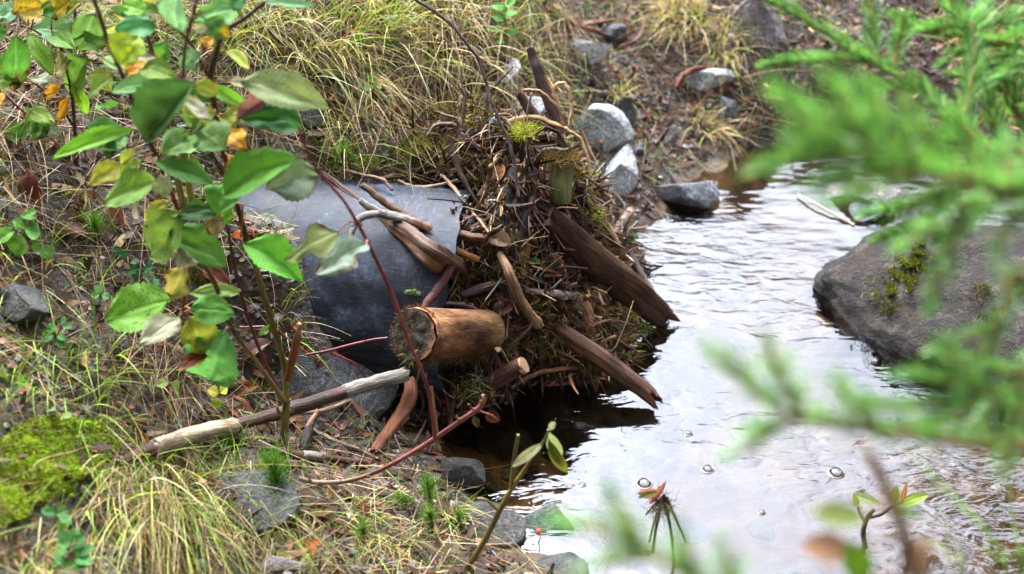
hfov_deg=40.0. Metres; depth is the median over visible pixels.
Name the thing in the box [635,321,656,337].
moss sprig
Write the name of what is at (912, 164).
spruce tree
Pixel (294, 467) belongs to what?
fallen leaf
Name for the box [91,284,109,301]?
clover
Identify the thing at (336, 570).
fallen leaf
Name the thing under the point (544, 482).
bed stone
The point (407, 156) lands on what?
fallen leaf
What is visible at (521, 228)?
driftwood stick
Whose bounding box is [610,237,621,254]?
fallen leaf
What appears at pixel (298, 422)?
leaf crumbs
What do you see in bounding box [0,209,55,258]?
birch seedling
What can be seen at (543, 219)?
driftwood stick
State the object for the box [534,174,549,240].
driftwood stick
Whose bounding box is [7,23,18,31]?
fallen leaf
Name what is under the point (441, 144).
driftwood stick
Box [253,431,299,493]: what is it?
pine seedling
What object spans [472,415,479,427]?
fallen leaf
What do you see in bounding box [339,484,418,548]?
grass tussock
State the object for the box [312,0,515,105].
grass tussock
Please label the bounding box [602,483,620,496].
bed stone
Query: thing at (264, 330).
willow shoot
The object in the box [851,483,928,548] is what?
alder twig
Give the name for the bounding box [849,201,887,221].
stone
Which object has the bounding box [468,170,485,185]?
moss sprig
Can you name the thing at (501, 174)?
fallen leaf
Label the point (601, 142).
mushroom
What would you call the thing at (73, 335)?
fallen leaf
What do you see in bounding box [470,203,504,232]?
driftwood stick
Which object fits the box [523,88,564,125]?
root
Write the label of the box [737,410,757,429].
bed stone
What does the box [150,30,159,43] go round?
fallen leaf
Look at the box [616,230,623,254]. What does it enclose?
driftwood stick
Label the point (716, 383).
bed stone
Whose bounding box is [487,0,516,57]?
willowherb
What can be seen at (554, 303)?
driftwood stick
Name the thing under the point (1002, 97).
grass tussock
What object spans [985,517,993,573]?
tall grass
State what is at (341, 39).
grass tussock
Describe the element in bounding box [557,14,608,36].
root
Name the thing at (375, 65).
tall grass
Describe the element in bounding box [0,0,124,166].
willow sapling
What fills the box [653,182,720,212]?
stone
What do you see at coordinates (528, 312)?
driftwood stick
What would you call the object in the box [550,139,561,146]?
fallen leaf
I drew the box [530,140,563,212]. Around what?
driftwood stick
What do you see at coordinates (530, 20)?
short grass
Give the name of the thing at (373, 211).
birch twig
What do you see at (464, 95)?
driftwood stick
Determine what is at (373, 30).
fallen leaf
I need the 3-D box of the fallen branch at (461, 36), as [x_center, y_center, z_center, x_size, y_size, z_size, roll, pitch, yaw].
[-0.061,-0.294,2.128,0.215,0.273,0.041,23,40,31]
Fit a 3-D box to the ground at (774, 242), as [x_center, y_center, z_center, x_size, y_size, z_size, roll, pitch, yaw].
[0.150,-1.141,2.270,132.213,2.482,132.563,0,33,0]
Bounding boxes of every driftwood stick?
[343,169,392,190]
[375,164,429,181]
[397,179,458,187]
[421,265,454,306]
[426,129,464,154]
[427,122,464,135]
[436,135,442,165]
[440,173,489,233]
[444,301,478,309]
[447,387,454,424]
[450,110,465,178]
[450,137,478,204]
[450,358,459,369]
[459,86,466,127]
[459,281,493,298]
[463,275,469,299]
[468,203,484,214]
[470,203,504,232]
[476,169,501,197]
[479,260,539,309]
[481,347,500,378]
[483,214,532,232]
[483,266,498,309]
[484,140,498,153]
[485,153,493,202]
[485,277,501,300]
[489,117,513,129]
[490,113,533,170]
[496,250,543,328]
[497,320,544,357]
[501,201,546,256]
[504,178,529,197]
[504,316,524,339]
[505,298,509,337]
[510,248,532,347]
[511,366,587,388]
[515,311,587,332]
[518,202,526,252]
[519,146,548,182]
[523,112,525,169]
[523,191,537,246]
[523,302,555,334]
[525,288,566,300]
[526,126,545,142]
[526,254,568,300]
[529,151,550,202]
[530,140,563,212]
[533,126,567,147]
[533,205,564,248]
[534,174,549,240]
[536,147,567,154]
[536,340,543,397]
[544,75,559,104]
[550,290,604,300]
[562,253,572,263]
[568,318,584,376]
[569,293,594,334]
[569,314,591,338]
[575,185,586,195]
[576,171,604,191]
[583,282,591,293]
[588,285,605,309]
[590,227,623,248]
[591,176,616,181]
[599,204,621,247]
[600,328,639,353]
[606,208,620,214]
[613,300,619,319]
[614,207,634,234]
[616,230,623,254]
[624,240,652,249]
[797,193,854,225]
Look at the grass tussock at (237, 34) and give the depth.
2.23 m
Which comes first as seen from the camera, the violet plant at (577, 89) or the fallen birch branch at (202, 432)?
the fallen birch branch at (202, 432)
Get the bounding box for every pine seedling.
[79,203,114,236]
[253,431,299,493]
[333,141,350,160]
[351,516,375,543]
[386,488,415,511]
[414,467,442,502]
[417,494,443,525]
[446,504,470,526]
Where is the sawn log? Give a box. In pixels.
[388,303,504,371]
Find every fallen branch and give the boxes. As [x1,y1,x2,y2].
[231,434,372,464]
[414,0,519,196]
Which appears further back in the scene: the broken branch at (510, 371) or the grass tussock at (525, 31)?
the grass tussock at (525, 31)
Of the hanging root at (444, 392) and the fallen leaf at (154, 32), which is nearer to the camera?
the hanging root at (444, 392)
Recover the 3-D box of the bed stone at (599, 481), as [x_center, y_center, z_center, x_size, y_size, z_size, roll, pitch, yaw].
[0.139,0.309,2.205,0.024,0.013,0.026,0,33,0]
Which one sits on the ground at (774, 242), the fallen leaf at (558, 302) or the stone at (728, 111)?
the stone at (728, 111)
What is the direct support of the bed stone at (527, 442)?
on the ground at (774, 242)
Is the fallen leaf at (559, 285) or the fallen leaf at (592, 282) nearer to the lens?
the fallen leaf at (559, 285)
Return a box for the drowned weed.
[637,480,688,552]
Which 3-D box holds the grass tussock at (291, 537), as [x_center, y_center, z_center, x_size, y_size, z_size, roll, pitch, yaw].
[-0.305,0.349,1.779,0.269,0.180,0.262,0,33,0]
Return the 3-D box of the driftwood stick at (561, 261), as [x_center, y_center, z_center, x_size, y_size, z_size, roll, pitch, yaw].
[0.061,0.006,2.235,0.096,0.138,0.011,-3,33,-4]
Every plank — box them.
[516,91,554,136]
[527,46,567,133]
[540,205,679,328]
[548,317,662,409]
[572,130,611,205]
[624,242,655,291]
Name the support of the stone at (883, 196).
on the water
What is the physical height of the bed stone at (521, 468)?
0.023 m
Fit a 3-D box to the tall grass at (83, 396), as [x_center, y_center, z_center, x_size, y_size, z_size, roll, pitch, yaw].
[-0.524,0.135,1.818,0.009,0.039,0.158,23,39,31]
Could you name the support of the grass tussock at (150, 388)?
on the ground at (774, 242)
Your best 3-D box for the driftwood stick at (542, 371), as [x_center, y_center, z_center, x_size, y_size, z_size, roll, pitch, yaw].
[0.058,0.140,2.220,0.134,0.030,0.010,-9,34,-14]
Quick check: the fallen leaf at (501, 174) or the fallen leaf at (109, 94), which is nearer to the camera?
the fallen leaf at (109, 94)
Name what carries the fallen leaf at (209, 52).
on the ground at (774, 242)
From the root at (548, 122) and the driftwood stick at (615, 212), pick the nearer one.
the root at (548, 122)
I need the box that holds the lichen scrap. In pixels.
[404,289,421,296]
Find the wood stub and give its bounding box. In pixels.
[299,425,312,450]
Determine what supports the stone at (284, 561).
on the ground at (774, 242)
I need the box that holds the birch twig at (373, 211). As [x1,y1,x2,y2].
[348,197,480,262]
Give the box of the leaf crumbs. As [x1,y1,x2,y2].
[0,0,1023,573]
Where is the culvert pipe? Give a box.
[234,179,474,409]
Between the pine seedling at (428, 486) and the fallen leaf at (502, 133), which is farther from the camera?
the fallen leaf at (502, 133)
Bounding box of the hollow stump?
[538,141,586,203]
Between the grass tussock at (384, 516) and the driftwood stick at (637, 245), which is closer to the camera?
the grass tussock at (384, 516)
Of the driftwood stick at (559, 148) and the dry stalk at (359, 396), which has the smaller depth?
the dry stalk at (359, 396)
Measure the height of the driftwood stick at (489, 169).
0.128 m
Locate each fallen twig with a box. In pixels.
[300,399,354,426]
[313,427,379,459]
[380,420,426,452]
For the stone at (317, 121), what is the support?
on the ground at (774, 242)
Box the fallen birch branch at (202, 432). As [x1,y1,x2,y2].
[113,367,409,466]
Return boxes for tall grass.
[51,371,153,408]
[93,286,95,346]
[341,37,483,92]
[353,61,404,77]
[693,549,737,572]
[916,458,1023,573]
[929,541,961,573]
[932,477,964,573]
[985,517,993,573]
[986,545,1006,573]
[1004,373,1020,573]
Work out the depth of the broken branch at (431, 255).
2.07 m
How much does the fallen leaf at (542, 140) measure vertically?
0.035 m
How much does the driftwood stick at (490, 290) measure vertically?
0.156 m
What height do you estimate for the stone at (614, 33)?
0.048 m
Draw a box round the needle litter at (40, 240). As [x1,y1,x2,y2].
[0,0,1023,573]
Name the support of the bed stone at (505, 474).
on the ground at (774, 242)
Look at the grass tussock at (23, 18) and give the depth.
2.19 m
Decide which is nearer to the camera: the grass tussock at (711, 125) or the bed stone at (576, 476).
the bed stone at (576, 476)
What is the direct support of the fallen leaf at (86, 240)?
on the ground at (774, 242)
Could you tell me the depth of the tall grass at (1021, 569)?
0.95 m
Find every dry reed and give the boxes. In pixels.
[403,73,435,102]
[412,73,440,100]
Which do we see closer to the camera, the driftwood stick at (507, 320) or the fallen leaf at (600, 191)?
the driftwood stick at (507, 320)
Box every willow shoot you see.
[0,89,86,168]
[17,105,139,211]
[240,325,387,377]
[285,119,498,484]
[463,422,567,571]
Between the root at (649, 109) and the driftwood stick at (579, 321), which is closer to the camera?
the driftwood stick at (579, 321)
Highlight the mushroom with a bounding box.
[598,140,604,153]
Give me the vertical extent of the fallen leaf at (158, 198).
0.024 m
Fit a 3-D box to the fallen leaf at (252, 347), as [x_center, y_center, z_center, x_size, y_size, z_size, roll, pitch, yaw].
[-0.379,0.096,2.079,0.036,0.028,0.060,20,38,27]
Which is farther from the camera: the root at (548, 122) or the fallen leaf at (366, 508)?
the root at (548, 122)
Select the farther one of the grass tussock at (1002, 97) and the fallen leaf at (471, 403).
the grass tussock at (1002, 97)
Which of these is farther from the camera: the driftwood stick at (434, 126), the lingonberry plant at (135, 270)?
the driftwood stick at (434, 126)
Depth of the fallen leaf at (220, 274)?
2.06 m
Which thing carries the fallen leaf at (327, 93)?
on the ground at (774, 242)
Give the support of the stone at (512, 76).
on the ground at (774, 242)
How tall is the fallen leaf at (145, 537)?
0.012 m
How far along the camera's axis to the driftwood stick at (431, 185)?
2.21 m
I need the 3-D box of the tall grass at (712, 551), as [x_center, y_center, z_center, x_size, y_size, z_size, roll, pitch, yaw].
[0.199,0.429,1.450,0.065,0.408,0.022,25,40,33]
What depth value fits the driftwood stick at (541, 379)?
2.22 m
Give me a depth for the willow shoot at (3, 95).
1.97 m
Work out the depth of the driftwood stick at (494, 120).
2.21 m
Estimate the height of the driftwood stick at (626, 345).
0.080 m
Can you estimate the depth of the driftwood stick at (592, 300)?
2.26 m
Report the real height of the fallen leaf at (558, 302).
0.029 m
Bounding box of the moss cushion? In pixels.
[0,412,122,527]
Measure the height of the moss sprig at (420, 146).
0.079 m
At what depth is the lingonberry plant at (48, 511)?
1.61 m
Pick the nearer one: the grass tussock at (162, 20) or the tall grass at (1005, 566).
the tall grass at (1005, 566)
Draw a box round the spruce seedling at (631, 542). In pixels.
[528,470,754,573]
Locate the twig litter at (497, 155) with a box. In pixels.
[399,66,668,433]
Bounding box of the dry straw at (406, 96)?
[0,0,1023,573]
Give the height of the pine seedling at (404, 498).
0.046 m
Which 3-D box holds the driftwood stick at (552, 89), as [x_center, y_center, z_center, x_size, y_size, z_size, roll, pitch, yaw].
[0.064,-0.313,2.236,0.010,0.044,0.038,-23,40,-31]
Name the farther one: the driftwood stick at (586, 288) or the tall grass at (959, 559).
the driftwood stick at (586, 288)
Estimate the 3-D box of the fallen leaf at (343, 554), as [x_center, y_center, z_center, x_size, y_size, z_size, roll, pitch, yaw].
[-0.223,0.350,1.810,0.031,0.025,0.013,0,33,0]
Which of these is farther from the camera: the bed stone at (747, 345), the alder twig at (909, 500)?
the bed stone at (747, 345)
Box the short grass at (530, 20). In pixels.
[0,0,1023,573]
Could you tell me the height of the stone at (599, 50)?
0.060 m
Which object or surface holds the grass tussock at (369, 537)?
on the ground at (774, 242)
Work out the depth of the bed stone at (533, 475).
2.15 m
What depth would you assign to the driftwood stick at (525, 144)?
2.19 m
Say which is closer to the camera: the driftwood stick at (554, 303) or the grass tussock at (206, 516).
the grass tussock at (206, 516)
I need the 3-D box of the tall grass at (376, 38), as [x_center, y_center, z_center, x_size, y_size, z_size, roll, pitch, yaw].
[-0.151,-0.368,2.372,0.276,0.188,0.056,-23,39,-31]
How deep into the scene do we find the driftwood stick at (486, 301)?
2.14 m
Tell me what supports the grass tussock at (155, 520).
on the ground at (774, 242)
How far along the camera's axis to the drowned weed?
1.83 m
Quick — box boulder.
[804,220,1023,425]
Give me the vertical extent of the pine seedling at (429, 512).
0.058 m
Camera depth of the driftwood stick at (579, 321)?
2.23 m
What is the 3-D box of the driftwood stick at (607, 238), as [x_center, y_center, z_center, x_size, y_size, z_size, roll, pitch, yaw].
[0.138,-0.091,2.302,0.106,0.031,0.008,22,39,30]
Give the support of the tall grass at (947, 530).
in the water
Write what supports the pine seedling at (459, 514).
on the ground at (774, 242)
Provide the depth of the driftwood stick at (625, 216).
2.53 m
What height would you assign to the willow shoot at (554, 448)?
0.252 m
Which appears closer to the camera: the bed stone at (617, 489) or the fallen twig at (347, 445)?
the fallen twig at (347, 445)
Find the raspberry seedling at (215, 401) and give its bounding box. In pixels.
[207,386,227,408]
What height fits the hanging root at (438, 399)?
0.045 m
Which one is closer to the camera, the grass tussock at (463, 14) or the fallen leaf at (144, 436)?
the fallen leaf at (144, 436)
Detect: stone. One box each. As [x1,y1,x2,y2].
[0,283,48,323]
[212,469,300,536]
[260,555,308,573]
[275,349,398,423]
[300,109,331,138]
[439,457,497,498]
[462,501,525,547]
[496,58,520,92]
[501,466,522,485]
[503,465,529,477]
[511,96,545,115]
[513,427,532,451]
[515,431,523,448]
[521,464,541,482]
[523,502,573,539]
[531,552,589,573]
[533,475,552,490]
[541,450,551,461]
[555,482,570,492]
[563,467,586,484]
[569,37,609,64]
[575,103,633,153]
[580,519,589,531]
[593,477,607,487]
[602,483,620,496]
[603,24,625,40]
[604,144,637,199]
[616,97,636,124]
[634,143,644,153]
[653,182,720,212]
[660,125,677,144]
[675,324,693,336]
[677,516,711,544]
[683,68,735,92]
[707,371,724,389]
[718,96,739,120]
[723,281,749,302]
[732,0,788,57]
[732,338,758,351]
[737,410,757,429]
[745,520,776,540]
[761,366,793,389]
[776,566,803,573]
[826,182,904,206]
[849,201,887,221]
[875,212,892,220]
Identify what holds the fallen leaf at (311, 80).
on the ground at (774, 242)
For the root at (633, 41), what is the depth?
2.92 m
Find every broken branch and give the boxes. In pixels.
[320,170,469,281]
[360,182,487,241]
[474,357,528,396]
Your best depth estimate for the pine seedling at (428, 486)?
1.92 m
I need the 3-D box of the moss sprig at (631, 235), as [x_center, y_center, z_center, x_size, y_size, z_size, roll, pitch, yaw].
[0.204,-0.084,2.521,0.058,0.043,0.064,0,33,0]
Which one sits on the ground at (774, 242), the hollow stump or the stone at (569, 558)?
the stone at (569, 558)
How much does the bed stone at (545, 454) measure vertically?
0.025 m
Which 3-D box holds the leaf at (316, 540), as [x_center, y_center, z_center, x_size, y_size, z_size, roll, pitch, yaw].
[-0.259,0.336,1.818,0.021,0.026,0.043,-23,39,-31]
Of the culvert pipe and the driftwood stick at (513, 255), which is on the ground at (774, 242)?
the culvert pipe
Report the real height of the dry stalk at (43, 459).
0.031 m
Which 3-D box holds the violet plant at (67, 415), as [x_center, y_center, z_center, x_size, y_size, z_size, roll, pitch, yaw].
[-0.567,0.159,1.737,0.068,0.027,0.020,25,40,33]
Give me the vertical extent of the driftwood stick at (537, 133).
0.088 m
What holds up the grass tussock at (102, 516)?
on the ground at (774, 242)
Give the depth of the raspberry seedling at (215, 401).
1.96 m
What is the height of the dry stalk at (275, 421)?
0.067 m
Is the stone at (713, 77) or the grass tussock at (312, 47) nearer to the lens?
the grass tussock at (312, 47)
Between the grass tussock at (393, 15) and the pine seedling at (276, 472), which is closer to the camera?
the pine seedling at (276, 472)
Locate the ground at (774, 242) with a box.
[0,0,1023,573]
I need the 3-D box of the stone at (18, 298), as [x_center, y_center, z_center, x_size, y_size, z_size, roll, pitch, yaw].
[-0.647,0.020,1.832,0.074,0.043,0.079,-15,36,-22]
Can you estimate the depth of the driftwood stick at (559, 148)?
2.22 m
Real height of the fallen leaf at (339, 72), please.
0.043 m
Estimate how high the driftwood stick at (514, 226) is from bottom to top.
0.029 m
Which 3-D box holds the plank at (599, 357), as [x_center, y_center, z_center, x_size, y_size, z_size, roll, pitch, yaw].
[0.121,0.102,2.207,0.265,0.121,0.028,18,37,25]
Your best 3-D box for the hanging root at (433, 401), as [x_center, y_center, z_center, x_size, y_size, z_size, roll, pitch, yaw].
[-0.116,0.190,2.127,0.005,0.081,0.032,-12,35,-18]
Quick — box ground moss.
[0,0,1016,573]
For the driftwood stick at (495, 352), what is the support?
on the broken branch at (510, 371)
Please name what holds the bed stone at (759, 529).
on the ground at (774, 242)
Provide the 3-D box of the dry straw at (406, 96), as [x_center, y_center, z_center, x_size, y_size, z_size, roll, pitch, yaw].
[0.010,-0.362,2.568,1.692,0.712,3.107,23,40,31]
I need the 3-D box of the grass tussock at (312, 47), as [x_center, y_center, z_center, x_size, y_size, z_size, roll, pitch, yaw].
[-0.346,-0.358,2.194,0.329,0.208,0.272,0,33,0]
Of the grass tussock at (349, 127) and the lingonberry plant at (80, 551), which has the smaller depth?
the lingonberry plant at (80, 551)
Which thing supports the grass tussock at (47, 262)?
on the ground at (774, 242)
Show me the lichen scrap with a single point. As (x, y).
(414, 292)
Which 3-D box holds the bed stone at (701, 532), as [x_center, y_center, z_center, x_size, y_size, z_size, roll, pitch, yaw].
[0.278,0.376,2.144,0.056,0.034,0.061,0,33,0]
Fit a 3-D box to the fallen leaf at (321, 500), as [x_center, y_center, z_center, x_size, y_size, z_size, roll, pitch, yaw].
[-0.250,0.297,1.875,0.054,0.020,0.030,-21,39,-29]
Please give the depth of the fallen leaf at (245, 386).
2.04 m
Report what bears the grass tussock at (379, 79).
on the ground at (774, 242)
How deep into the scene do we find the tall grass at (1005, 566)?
1.24 m
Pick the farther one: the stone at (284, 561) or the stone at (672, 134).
the stone at (672, 134)
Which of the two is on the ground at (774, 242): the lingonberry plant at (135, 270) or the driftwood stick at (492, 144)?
the lingonberry plant at (135, 270)
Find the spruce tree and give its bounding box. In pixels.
[691,0,1023,488]
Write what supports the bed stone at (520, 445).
on the ground at (774, 242)
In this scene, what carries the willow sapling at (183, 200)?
on the ground at (774, 242)
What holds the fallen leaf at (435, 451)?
on the ground at (774, 242)
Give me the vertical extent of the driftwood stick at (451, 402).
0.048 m
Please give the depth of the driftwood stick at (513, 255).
2.15 m
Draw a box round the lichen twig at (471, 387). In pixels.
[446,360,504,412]
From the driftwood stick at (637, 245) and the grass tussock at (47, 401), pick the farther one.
the driftwood stick at (637, 245)
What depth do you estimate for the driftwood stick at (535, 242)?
2.18 m
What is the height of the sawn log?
0.177 m
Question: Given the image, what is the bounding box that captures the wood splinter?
[581,129,614,205]
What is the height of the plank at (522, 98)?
0.076 m
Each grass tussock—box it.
[0,0,72,41]
[0,204,123,313]
[0,288,163,509]
[0,307,109,407]
[0,456,200,573]
[0,511,157,573]
[47,282,148,409]
[51,401,371,573]
[56,449,275,573]
[70,284,230,463]
[98,0,202,52]
[174,0,315,78]
[185,466,362,573]
[203,413,279,467]
[205,4,387,142]
[241,0,474,117]
[250,277,337,376]
[266,493,428,573]
[294,82,396,176]
[300,0,477,145]
[303,0,475,60]
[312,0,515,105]
[326,515,440,573]
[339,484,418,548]
[402,477,537,559]
[403,0,557,111]
[427,2,578,125]
[476,0,640,145]
[597,76,652,122]
[600,0,748,80]
[669,90,768,161]
[683,4,791,114]
[916,0,1007,73]
[976,45,1023,133]
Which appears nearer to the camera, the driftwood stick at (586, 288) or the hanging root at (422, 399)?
the hanging root at (422, 399)
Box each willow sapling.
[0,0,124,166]
[52,0,327,446]
[124,13,204,286]
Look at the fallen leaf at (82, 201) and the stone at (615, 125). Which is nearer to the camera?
the fallen leaf at (82, 201)
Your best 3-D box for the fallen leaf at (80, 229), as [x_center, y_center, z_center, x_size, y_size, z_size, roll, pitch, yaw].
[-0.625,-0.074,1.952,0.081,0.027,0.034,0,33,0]
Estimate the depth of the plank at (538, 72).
2.28 m
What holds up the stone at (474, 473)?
on the ground at (774, 242)
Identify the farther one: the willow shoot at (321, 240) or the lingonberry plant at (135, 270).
the lingonberry plant at (135, 270)
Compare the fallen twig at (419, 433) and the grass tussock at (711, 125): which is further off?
the grass tussock at (711, 125)
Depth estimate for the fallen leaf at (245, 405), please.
2.02 m
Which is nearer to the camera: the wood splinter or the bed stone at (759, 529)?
the bed stone at (759, 529)
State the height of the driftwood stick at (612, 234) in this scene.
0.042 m
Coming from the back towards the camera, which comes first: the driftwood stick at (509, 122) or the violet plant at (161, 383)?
the driftwood stick at (509, 122)
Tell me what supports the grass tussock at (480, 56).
on the ground at (774, 242)
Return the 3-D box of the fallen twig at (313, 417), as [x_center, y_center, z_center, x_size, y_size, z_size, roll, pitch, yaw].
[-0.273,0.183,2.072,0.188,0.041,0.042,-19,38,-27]
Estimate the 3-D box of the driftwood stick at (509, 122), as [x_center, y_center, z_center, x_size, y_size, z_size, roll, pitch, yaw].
[-0.019,-0.242,2.220,0.038,0.084,0.183,-15,36,-22]
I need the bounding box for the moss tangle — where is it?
[386,81,665,420]
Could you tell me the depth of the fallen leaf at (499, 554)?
1.87 m
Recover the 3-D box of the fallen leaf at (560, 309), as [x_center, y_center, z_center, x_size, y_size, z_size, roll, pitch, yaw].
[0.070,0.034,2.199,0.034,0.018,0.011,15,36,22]
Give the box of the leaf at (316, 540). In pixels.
[302,538,320,556]
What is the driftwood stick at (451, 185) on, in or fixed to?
on the culvert pipe
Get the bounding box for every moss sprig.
[314,139,362,176]
[352,150,385,172]
[376,119,442,173]
[414,133,443,168]
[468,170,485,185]
[505,119,544,144]
[625,233,642,245]
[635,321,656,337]
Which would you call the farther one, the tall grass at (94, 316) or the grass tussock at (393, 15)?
the grass tussock at (393, 15)
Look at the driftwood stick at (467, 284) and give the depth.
2.14 m
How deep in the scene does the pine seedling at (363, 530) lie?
1.84 m
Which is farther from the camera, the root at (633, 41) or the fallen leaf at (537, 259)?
the root at (633, 41)
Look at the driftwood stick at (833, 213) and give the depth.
2.69 m
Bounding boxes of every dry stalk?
[31,450,76,482]
[42,179,51,227]
[252,380,286,453]
[344,373,364,418]
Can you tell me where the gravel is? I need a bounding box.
[0,0,1023,573]
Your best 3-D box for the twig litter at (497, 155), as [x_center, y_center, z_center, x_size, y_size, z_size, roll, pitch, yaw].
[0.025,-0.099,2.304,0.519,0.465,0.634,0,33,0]
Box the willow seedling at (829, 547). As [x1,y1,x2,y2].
[800,449,931,573]
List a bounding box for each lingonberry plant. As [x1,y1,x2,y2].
[41,316,72,348]
[41,506,71,530]
[52,528,95,571]
[113,246,158,283]
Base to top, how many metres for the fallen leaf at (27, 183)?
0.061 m
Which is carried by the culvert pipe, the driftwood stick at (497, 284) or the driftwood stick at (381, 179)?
the driftwood stick at (381, 179)
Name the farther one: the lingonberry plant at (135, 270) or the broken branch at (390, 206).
the broken branch at (390, 206)
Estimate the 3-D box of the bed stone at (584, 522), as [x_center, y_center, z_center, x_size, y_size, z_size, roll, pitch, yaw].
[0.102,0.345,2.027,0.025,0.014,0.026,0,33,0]
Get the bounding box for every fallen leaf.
[6,147,34,154]
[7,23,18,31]
[17,160,41,207]
[51,223,93,237]
[53,97,70,106]
[65,331,77,340]
[74,191,84,206]
[79,235,98,242]
[99,92,118,97]
[107,187,124,229]
[130,533,150,545]
[136,426,148,444]
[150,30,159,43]
[154,195,166,200]
[196,266,231,284]
[204,46,213,66]
[224,229,260,240]
[224,394,253,417]
[234,380,260,394]
[243,338,273,359]
[284,465,300,471]
[302,74,315,87]
[305,497,338,515]
[318,65,348,81]
[319,89,343,101]
[328,569,342,573]
[330,550,348,559]
[354,502,378,515]
[371,26,378,36]
[391,106,407,117]
[402,147,412,158]
[405,106,419,113]
[421,446,442,453]
[440,533,451,540]
[464,392,475,406]
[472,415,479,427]
[481,410,499,422]
[488,231,516,246]
[493,163,504,182]
[493,298,514,314]
[496,128,512,138]
[496,551,502,564]
[509,131,524,152]
[517,336,537,351]
[522,241,530,256]
[533,257,540,262]
[534,262,565,272]
[538,133,554,148]
[542,354,563,364]
[549,273,562,288]
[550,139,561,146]
[551,296,561,308]
[551,305,567,314]
[581,275,600,288]
[594,181,603,195]
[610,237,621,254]
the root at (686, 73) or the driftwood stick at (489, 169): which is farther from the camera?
the root at (686, 73)
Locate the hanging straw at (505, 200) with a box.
[466,148,556,295]
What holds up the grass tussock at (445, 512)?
on the ground at (774, 242)
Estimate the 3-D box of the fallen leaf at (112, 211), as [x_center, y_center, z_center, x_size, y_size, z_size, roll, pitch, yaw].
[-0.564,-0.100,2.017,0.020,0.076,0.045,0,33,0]
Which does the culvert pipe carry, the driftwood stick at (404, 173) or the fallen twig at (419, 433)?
the driftwood stick at (404, 173)
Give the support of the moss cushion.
on the ground at (774, 242)
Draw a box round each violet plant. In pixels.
[41,406,71,418]
[156,379,178,395]
[363,73,381,90]
[573,86,583,96]
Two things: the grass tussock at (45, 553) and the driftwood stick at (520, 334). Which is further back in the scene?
the driftwood stick at (520, 334)
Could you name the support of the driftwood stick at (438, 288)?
on the culvert pipe
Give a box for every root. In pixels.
[370,376,417,455]
[419,391,424,416]
[428,393,430,428]
[430,386,439,439]
[434,392,441,408]
[437,375,461,408]
[440,381,448,425]
[461,365,463,411]
[508,115,590,162]
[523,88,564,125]
[554,81,573,125]
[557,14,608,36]
[568,18,615,32]
[618,20,644,47]
[623,15,629,41]
[646,106,652,122]
[674,65,706,88]
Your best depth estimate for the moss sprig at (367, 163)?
2.22 m
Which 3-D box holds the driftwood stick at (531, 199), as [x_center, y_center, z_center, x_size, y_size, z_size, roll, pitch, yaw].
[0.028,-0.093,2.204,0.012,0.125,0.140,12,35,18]
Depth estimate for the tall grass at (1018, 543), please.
1.20 m
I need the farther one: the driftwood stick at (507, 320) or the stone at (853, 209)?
the stone at (853, 209)
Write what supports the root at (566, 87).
on the moss tangle
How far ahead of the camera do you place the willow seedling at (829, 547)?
0.78 m
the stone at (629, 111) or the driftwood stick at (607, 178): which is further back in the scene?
the stone at (629, 111)
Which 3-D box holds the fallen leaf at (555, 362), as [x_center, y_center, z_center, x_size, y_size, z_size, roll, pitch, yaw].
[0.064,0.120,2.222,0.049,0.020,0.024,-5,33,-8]
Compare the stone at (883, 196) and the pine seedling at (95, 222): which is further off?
the stone at (883, 196)
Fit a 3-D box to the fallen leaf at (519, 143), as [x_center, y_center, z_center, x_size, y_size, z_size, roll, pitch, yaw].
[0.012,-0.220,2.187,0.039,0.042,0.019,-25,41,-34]
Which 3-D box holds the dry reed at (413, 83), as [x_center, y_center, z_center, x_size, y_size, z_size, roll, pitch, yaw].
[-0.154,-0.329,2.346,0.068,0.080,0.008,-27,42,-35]
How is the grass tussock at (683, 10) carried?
on the ground at (774, 242)
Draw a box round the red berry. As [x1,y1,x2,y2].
[536,529,541,542]

